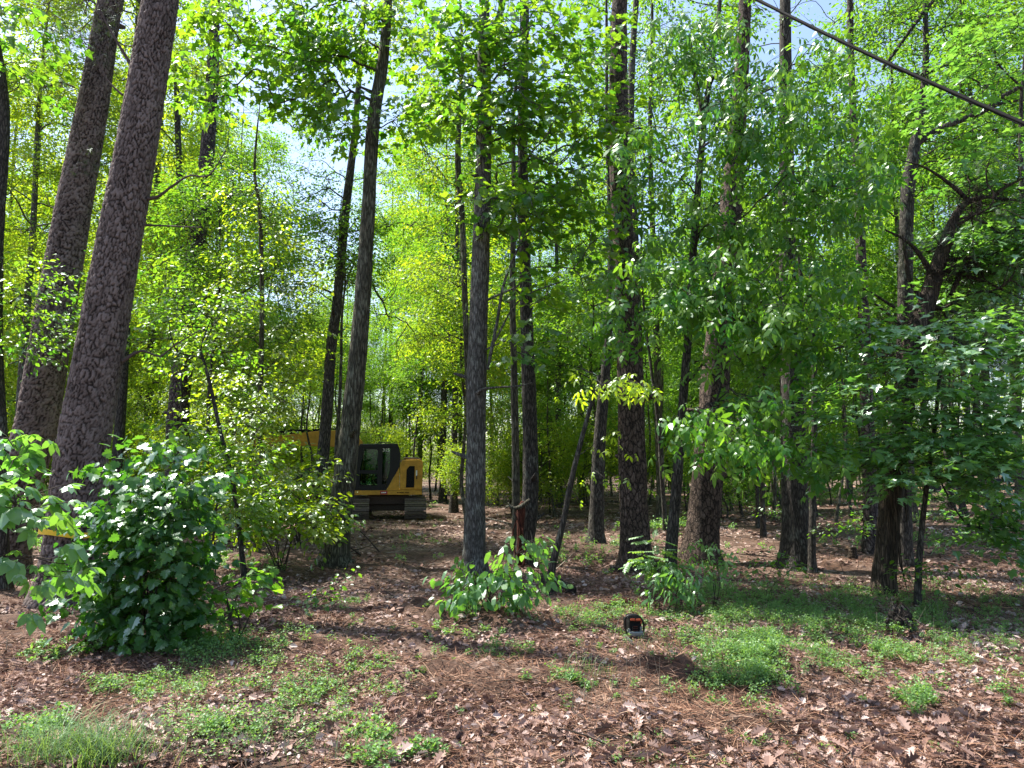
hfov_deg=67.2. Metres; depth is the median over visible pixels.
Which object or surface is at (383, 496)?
excavator
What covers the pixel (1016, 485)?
slim tree
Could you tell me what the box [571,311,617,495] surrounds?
understorey tree
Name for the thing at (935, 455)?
shrub
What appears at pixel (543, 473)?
shrub
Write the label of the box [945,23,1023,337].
tall tree
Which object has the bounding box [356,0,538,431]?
slim tree
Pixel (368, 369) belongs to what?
thin tree
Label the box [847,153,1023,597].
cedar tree
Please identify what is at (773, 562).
leafy shrub
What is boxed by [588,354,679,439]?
understorey tree
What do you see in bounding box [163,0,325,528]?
pine tree
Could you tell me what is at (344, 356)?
thin tree
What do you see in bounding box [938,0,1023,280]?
tall tree
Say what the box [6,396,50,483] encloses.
shrub
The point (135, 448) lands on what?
shrub
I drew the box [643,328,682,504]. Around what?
thin tree
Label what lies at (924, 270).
tall tree
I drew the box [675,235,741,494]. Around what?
tall tree
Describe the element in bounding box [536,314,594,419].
thin tree
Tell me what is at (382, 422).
shrub
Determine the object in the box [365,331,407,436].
thin tree
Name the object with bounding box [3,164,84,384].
tall tree
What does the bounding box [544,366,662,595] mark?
hickory sapling
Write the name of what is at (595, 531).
oak tree
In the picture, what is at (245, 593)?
leafy shrub
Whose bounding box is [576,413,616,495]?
shrub
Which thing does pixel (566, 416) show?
stems
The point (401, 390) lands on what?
thin tree
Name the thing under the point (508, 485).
shrub
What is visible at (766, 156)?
hickory tree
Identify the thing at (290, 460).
shrub
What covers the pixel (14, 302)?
slim tree
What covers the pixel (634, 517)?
pine tree
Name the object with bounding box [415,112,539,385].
tall tree
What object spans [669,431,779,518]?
shrub
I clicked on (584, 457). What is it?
shrub
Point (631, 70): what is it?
slim tree
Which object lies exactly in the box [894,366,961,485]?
understorey tree
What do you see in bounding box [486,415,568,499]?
shrub
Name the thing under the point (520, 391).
understorey tree
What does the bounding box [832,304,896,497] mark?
thin tree
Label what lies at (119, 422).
tall tree
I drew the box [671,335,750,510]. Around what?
thin tree
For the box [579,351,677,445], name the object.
understorey tree
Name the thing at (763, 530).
understorey tree
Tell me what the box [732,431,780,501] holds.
shrub
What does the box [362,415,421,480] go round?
shrub
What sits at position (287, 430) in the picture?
shrub
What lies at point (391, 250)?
tall tree
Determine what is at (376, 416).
understorey tree
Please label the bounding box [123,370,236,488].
shrub
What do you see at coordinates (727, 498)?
shrub
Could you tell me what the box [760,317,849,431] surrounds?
understorey tree
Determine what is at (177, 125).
slim tree
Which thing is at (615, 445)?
shrub
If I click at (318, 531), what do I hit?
leafy shrub
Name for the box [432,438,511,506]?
shrub
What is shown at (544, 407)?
woods
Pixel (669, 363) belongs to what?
thin tree
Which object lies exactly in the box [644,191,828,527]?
understorey tree
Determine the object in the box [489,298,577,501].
understorey tree
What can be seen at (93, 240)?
thin tree
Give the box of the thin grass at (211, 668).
[1,592,1020,766]
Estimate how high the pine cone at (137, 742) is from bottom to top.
0.075 m
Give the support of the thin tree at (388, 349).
on the ground at (416, 547)
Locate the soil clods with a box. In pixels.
[0,588,1023,767]
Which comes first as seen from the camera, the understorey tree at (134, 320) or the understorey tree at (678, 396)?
the understorey tree at (134, 320)
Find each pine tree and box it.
[1,0,172,574]
[21,0,225,609]
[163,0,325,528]
[609,0,661,574]
[707,0,1011,554]
[828,0,1023,567]
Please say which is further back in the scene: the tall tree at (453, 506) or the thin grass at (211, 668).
the tall tree at (453, 506)
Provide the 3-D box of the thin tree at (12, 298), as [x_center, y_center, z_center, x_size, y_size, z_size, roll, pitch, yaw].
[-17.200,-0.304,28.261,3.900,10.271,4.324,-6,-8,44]
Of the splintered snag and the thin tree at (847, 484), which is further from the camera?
the thin tree at (847, 484)
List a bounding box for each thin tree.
[3,266,88,370]
[45,216,157,323]
[68,303,80,365]
[128,301,177,504]
[128,303,163,413]
[133,297,170,421]
[134,209,253,505]
[149,162,282,521]
[238,295,326,505]
[240,177,404,467]
[249,358,308,459]
[267,301,349,501]
[278,281,353,502]
[286,309,324,489]
[300,349,346,403]
[302,321,350,494]
[321,319,378,398]
[334,339,377,400]
[346,359,393,430]
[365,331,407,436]
[375,313,427,495]
[376,303,457,495]
[378,367,417,432]
[417,314,440,490]
[419,259,502,384]
[420,252,535,343]
[442,311,509,385]
[462,334,520,505]
[517,306,596,516]
[518,370,575,489]
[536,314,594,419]
[582,128,713,530]
[598,300,683,483]
[643,284,680,487]
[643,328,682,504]
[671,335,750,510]
[692,275,760,516]
[705,253,807,522]
[803,190,913,520]
[803,256,892,521]
[804,261,849,516]
[812,216,896,517]
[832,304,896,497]
[837,294,935,419]
[851,267,940,332]
[887,215,1023,526]
[890,212,1018,518]
[913,220,1022,510]
[925,358,980,491]
[933,318,1006,498]
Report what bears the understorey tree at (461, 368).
on the ground at (416, 547)
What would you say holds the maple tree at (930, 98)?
on the ground at (416, 547)
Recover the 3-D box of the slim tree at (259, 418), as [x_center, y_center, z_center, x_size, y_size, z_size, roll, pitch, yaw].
[-5.459,-1.560,15.496,3.744,10.065,4.267,0,-6,0]
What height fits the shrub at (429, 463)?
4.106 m
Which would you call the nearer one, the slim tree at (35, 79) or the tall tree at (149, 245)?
the slim tree at (35, 79)
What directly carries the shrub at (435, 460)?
on the ground at (416, 547)
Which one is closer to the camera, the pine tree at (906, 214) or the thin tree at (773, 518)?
the pine tree at (906, 214)
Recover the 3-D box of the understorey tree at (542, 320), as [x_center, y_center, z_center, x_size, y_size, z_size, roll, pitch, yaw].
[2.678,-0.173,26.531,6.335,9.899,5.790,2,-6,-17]
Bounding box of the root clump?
[882,600,926,638]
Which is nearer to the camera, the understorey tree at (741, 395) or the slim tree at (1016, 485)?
the understorey tree at (741, 395)
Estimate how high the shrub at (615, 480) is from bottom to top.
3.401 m
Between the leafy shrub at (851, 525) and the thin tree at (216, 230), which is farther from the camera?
the thin tree at (216, 230)
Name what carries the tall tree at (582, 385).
on the ground at (416, 547)
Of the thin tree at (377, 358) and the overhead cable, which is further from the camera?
the thin tree at (377, 358)
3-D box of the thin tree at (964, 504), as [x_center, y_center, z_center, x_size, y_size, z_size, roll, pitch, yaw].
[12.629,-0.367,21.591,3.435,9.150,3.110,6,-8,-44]
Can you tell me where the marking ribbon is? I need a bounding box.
[38,529,89,538]
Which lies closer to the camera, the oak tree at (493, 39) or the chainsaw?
the chainsaw
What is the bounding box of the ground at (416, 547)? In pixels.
[0,469,1023,767]
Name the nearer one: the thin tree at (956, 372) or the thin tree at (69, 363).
the thin tree at (69, 363)
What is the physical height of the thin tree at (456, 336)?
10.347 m
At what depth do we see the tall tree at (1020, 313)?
56.81 m
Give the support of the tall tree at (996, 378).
on the ground at (416, 547)
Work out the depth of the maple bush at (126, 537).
7.74 m
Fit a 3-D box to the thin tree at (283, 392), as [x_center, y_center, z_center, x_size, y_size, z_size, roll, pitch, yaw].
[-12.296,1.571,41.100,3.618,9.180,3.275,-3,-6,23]
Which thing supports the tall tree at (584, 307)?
on the ground at (416, 547)
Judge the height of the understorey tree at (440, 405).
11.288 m
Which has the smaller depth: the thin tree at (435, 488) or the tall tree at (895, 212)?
the tall tree at (895, 212)
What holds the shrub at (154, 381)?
on the ground at (416, 547)
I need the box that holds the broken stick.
[46,701,84,715]
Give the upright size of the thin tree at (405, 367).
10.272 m
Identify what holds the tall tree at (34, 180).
on the ground at (416, 547)
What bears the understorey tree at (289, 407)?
on the ground at (416, 547)
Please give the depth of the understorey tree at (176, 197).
18.74 m
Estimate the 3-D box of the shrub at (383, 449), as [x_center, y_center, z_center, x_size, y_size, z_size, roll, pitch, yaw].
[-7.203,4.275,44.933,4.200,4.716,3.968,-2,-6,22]
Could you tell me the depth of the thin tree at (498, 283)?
25.67 m
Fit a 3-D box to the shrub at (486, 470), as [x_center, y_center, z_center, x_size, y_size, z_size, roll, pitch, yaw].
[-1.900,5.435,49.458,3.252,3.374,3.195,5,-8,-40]
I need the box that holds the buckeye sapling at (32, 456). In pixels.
[0,429,105,635]
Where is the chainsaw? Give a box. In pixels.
[623,614,644,644]
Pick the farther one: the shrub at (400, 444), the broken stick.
the shrub at (400, 444)
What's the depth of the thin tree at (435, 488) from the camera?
50.80 m
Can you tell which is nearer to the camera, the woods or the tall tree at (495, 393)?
the tall tree at (495, 393)
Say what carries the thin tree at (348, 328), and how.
on the ground at (416, 547)
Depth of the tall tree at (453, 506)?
31.36 m
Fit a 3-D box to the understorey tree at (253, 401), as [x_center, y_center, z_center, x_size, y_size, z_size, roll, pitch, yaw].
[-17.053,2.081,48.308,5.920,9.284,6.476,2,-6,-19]
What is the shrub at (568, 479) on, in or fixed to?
on the ground at (416, 547)
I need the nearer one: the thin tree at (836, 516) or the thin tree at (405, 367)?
the thin tree at (836, 516)
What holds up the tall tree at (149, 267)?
on the ground at (416, 547)
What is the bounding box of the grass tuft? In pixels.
[0,695,209,767]
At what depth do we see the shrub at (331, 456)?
34.40 m
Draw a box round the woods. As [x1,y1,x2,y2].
[163,372,1023,475]
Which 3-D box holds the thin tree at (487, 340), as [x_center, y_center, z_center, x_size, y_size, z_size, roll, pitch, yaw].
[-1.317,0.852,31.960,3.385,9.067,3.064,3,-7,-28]
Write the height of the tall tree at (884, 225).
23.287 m
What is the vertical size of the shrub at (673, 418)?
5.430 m
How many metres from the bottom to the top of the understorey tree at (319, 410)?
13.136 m
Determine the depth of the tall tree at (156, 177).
33.54 m
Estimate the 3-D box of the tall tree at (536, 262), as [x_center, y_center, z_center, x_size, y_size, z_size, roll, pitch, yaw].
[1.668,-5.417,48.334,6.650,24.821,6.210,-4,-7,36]
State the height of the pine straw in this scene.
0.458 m
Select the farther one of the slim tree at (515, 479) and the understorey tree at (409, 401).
the understorey tree at (409, 401)
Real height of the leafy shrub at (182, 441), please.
2.677 m
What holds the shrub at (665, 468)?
on the ground at (416, 547)
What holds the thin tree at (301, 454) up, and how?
on the ground at (416, 547)
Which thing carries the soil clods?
on the ground at (416, 547)
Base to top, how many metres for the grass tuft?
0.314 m
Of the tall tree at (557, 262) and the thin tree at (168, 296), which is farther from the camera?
the tall tree at (557, 262)
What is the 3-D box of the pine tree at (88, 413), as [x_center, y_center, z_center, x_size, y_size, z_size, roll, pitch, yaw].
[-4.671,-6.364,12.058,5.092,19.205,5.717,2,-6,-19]
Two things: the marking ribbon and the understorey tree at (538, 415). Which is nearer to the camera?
the marking ribbon
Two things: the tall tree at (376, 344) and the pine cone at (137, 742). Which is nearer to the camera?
the pine cone at (137, 742)
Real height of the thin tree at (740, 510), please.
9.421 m
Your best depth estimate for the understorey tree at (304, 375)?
23.06 m
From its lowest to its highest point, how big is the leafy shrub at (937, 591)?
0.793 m
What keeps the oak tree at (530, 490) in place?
on the ground at (416, 547)
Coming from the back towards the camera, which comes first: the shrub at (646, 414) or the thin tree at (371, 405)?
the thin tree at (371, 405)
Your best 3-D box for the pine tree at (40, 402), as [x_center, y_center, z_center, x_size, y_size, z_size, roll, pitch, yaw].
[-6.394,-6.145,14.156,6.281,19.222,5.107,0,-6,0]
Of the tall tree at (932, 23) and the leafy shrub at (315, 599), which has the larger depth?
the tall tree at (932, 23)
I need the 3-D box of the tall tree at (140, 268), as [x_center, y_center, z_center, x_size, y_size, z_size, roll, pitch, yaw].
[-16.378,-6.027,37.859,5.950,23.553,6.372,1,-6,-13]
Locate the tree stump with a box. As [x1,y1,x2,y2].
[848,546,858,558]
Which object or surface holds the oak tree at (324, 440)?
on the ground at (416, 547)
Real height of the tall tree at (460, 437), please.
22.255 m
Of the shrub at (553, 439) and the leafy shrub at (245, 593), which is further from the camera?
the shrub at (553, 439)
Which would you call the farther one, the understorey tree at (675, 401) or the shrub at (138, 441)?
the understorey tree at (675, 401)
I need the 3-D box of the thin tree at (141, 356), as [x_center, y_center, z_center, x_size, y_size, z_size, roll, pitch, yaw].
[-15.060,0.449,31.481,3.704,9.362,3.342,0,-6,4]
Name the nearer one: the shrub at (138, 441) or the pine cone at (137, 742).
the pine cone at (137, 742)
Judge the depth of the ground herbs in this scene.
7.36 m
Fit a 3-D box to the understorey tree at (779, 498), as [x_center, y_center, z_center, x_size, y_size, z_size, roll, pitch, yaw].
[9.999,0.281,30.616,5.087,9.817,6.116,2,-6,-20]
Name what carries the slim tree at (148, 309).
on the ground at (416, 547)
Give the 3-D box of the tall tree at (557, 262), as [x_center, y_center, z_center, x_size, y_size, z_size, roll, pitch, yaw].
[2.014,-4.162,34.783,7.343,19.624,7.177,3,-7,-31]
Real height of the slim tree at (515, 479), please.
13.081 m
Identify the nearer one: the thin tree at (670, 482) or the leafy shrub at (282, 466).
the leafy shrub at (282, 466)
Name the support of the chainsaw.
on the ground at (416, 547)
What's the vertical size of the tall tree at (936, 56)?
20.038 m
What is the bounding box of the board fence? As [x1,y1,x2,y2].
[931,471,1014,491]
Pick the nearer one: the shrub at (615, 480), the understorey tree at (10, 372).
the understorey tree at (10, 372)
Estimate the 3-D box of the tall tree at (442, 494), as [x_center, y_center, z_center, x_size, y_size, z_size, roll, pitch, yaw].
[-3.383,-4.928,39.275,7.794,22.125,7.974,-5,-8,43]
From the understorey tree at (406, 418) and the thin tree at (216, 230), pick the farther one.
the understorey tree at (406, 418)
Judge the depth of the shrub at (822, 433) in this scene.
39.66 m
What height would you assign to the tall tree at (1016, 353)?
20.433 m
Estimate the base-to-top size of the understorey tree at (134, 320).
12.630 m
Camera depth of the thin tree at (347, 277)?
19.52 m
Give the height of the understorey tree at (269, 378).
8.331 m
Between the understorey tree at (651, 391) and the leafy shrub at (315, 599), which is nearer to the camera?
the leafy shrub at (315, 599)
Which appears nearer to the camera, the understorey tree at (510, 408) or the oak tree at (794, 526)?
the oak tree at (794, 526)
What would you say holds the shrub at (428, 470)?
on the ground at (416, 547)
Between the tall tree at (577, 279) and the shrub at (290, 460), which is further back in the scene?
the tall tree at (577, 279)
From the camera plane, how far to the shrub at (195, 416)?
23.97 m
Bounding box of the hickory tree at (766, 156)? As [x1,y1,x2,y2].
[567,0,922,587]
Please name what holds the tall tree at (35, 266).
on the ground at (416, 547)
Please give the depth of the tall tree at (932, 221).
31.01 m
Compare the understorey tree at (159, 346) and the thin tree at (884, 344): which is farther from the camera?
the understorey tree at (159, 346)
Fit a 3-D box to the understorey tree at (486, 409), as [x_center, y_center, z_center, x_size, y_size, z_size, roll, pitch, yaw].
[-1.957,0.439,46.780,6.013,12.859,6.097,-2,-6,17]
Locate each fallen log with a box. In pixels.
[540,574,576,594]
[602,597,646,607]
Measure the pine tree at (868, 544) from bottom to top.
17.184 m
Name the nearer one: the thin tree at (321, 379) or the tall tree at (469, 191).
the tall tree at (469, 191)
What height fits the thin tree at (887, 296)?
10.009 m
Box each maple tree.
[751,281,1023,606]
[891,0,1023,350]
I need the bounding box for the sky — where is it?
[0,0,1023,466]
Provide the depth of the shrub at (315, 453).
40.12 m
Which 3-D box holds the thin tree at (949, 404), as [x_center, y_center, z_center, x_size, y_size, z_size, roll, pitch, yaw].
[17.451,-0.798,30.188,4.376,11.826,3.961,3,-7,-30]
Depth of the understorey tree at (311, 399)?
51.61 m
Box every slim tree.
[0,0,93,590]
[0,247,89,383]
[107,63,247,509]
[126,252,282,577]
[143,105,343,551]
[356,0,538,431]
[425,0,629,555]
[550,0,733,360]
[740,86,897,573]
[1007,282,1023,493]
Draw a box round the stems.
[163,374,1022,480]
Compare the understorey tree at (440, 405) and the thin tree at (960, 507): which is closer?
the thin tree at (960, 507)
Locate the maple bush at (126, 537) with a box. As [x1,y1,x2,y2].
[17,431,249,659]
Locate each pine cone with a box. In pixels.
[123,685,133,691]
[135,737,150,746]
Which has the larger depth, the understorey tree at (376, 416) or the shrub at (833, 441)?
the understorey tree at (376, 416)
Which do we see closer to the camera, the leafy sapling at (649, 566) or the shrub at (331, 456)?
the leafy sapling at (649, 566)
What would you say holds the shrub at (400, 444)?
on the ground at (416, 547)
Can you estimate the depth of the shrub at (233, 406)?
29.23 m
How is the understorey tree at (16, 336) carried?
on the ground at (416, 547)
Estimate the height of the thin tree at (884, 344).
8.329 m
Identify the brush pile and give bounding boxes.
[318,527,410,556]
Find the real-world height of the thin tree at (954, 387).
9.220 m
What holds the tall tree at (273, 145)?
on the ground at (416, 547)
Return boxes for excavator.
[225,428,425,519]
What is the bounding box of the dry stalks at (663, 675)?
[569,599,951,719]
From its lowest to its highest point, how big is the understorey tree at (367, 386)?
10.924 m
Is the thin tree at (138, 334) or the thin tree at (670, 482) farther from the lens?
the thin tree at (138, 334)
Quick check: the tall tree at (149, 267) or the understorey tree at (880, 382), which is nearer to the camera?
the understorey tree at (880, 382)
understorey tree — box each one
[3,250,77,412]
[3,256,73,424]
[5,370,16,410]
[13,220,147,412]
[66,281,165,435]
[66,323,169,434]
[128,315,232,435]
[131,131,327,534]
[154,203,353,523]
[167,305,321,453]
[202,354,282,444]
[246,344,314,436]
[273,344,335,472]
[282,298,350,486]
[291,306,383,428]
[343,373,411,431]
[361,370,416,435]
[374,313,462,495]
[382,316,461,499]
[390,225,536,517]
[412,364,463,456]
[448,318,519,442]
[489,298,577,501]
[491,382,570,435]
[504,374,579,485]
[506,243,671,499]
[507,330,590,498]
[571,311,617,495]
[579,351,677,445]
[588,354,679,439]
[636,150,893,536]
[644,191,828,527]
[646,272,698,500]
[664,358,733,425]
[689,362,754,498]
[691,263,779,501]
[730,270,837,512]
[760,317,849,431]
[806,252,936,471]
[835,297,947,434]
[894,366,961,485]
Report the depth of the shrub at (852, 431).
39.33 m
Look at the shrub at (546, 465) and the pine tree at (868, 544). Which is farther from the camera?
the shrub at (546, 465)
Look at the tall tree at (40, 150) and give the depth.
36.41 m
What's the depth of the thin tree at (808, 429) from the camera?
27.43 m
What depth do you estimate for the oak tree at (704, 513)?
14.96 m
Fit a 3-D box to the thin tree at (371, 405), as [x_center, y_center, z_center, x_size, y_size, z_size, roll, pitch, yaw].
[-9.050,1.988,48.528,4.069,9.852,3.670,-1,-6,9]
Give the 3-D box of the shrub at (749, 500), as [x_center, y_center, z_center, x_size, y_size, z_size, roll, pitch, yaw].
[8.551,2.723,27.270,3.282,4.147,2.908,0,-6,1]
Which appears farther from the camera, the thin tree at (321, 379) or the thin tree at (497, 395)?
the thin tree at (321, 379)
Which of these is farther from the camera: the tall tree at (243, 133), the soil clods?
the tall tree at (243, 133)
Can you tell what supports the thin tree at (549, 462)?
on the ground at (416, 547)
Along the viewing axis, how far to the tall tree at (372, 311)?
51.51 m
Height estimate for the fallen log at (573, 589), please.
0.231 m
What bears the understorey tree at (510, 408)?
on the ground at (416, 547)
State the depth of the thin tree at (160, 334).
39.85 m
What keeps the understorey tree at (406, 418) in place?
on the ground at (416, 547)
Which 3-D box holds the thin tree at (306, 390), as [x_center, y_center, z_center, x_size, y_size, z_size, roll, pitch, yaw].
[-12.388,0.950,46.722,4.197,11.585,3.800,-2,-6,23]
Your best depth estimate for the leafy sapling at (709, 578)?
9.78 m
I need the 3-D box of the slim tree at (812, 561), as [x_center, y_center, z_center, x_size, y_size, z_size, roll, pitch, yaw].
[5.872,-1.124,14.221,2.622,9.190,3.437,-4,-7,34]
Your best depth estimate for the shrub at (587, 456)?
35.75 m
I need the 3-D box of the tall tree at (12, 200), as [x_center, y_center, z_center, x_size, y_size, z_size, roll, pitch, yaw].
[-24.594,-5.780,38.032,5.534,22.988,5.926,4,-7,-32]
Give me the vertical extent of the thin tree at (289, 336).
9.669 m
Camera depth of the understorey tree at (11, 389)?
50.47 m
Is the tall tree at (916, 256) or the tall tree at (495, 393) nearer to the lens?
the tall tree at (916, 256)
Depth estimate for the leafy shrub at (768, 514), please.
15.81 m
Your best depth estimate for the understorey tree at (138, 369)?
38.60 m
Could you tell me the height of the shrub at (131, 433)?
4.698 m
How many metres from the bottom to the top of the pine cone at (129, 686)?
0.075 m
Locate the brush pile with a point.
(358, 552)
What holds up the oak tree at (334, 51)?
on the ground at (416, 547)
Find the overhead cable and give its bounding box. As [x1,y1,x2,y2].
[755,0,1023,125]
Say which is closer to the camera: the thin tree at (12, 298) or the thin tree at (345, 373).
the thin tree at (12, 298)
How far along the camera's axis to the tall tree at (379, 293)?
59.42 m
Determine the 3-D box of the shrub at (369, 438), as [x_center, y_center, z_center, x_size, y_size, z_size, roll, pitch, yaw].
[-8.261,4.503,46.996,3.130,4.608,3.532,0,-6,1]
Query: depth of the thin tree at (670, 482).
30.55 m
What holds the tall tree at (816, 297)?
on the ground at (416, 547)
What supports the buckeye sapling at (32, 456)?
on the ground at (416, 547)
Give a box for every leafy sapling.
[422,534,572,622]
[618,529,690,609]
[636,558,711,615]
[687,539,738,607]
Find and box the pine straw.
[0,551,1023,767]
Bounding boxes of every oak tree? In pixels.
[166,0,463,569]
[248,0,466,540]
[387,0,661,578]
[408,0,629,566]
[505,0,730,543]
[645,0,918,571]
[677,0,871,565]
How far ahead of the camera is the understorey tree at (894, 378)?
37.34 m
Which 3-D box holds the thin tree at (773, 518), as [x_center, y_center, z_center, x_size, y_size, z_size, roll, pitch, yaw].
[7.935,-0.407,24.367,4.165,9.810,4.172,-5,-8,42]
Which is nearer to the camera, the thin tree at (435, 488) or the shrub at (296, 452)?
the shrub at (296, 452)
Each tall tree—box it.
[0,0,124,414]
[3,46,113,341]
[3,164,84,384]
[5,52,65,305]
[5,196,50,385]
[37,0,249,509]
[85,141,185,375]
[87,0,247,485]
[136,37,244,331]
[136,141,201,428]
[143,101,300,435]
[189,97,294,492]
[316,262,383,409]
[341,155,432,486]
[345,210,405,413]
[375,76,516,503]
[376,143,471,495]
[377,78,543,512]
[408,161,495,492]
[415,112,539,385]
[472,77,607,507]
[487,249,517,486]
[491,119,588,493]
[532,167,610,501]
[536,0,778,522]
[537,226,615,482]
[566,250,642,400]
[640,225,680,492]
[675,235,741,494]
[792,0,1016,522]
[794,146,897,496]
[821,92,926,433]
[830,0,1023,526]
[849,71,1023,509]
[872,95,955,493]
[885,1,1022,498]
[914,151,1015,492]
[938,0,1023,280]
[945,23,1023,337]
[947,280,1023,407]
[977,134,1023,409]
[990,213,1023,406]
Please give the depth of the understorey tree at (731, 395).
38.29 m
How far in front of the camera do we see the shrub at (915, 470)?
29.76 m
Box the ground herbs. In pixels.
[0,484,1023,767]
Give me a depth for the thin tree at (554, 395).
44.49 m
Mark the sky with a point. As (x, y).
(807, 33)
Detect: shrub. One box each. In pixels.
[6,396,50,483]
[7,407,125,515]
[49,378,147,488]
[109,398,151,503]
[110,358,222,502]
[122,419,214,487]
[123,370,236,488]
[123,417,307,582]
[124,424,191,479]
[138,372,248,502]
[178,428,333,545]
[179,456,365,571]
[181,558,283,646]
[210,393,289,492]
[248,446,305,483]
[267,420,306,489]
[277,447,305,484]
[282,566,367,625]
[286,427,333,481]
[294,427,364,491]
[302,406,375,482]
[332,420,417,484]
[360,422,388,484]
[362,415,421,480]
[366,426,411,468]
[373,412,403,460]
[389,420,438,495]
[422,444,439,482]
[425,431,457,490]
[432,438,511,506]
[464,448,496,483]
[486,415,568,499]
[486,435,551,513]
[491,415,586,515]
[497,391,590,512]
[499,454,556,498]
[538,445,589,491]
[563,389,617,505]
[563,399,618,504]
[572,407,673,488]
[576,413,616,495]
[591,438,653,485]
[606,404,674,495]
[607,452,654,491]
[644,377,726,511]
[645,412,693,483]
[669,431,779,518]
[683,416,764,516]
[716,551,812,603]
[724,413,780,511]
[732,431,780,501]
[746,500,816,551]
[806,380,861,504]
[806,422,855,470]
[807,504,875,578]
[821,424,882,495]
[852,394,942,495]
[881,553,987,615]
[916,439,966,488]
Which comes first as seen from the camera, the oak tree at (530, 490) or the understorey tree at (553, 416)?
the oak tree at (530, 490)
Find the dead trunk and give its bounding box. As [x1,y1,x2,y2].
[271,459,333,488]
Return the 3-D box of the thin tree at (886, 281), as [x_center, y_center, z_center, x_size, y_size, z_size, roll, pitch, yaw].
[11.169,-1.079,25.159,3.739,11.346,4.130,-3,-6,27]
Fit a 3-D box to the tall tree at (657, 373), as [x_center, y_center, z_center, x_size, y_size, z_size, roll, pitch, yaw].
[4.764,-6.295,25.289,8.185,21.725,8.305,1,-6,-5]
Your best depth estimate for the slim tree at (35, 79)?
12.50 m
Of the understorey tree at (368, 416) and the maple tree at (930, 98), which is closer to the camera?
the maple tree at (930, 98)
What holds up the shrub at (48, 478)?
on the ground at (416, 547)
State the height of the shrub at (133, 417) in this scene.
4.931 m
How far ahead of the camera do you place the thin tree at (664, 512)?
21.93 m
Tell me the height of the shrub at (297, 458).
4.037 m
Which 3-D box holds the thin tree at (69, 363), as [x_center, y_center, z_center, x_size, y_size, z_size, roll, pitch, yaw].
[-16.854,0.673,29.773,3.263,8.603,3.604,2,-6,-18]
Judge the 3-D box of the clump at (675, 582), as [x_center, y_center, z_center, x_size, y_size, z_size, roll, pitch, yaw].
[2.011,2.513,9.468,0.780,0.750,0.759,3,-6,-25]
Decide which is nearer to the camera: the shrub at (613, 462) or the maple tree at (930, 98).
the maple tree at (930, 98)
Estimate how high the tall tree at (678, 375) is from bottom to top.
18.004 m
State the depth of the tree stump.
15.55 m
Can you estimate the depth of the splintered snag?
13.96 m
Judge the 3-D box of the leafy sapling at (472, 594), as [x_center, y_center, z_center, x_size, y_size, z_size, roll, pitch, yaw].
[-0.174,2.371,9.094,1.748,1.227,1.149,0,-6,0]
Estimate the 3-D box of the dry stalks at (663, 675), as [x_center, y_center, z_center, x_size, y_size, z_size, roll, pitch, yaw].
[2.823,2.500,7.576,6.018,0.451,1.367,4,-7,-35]
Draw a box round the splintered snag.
[505,498,531,567]
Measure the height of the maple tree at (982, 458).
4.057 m
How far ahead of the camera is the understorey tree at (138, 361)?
37.96 m

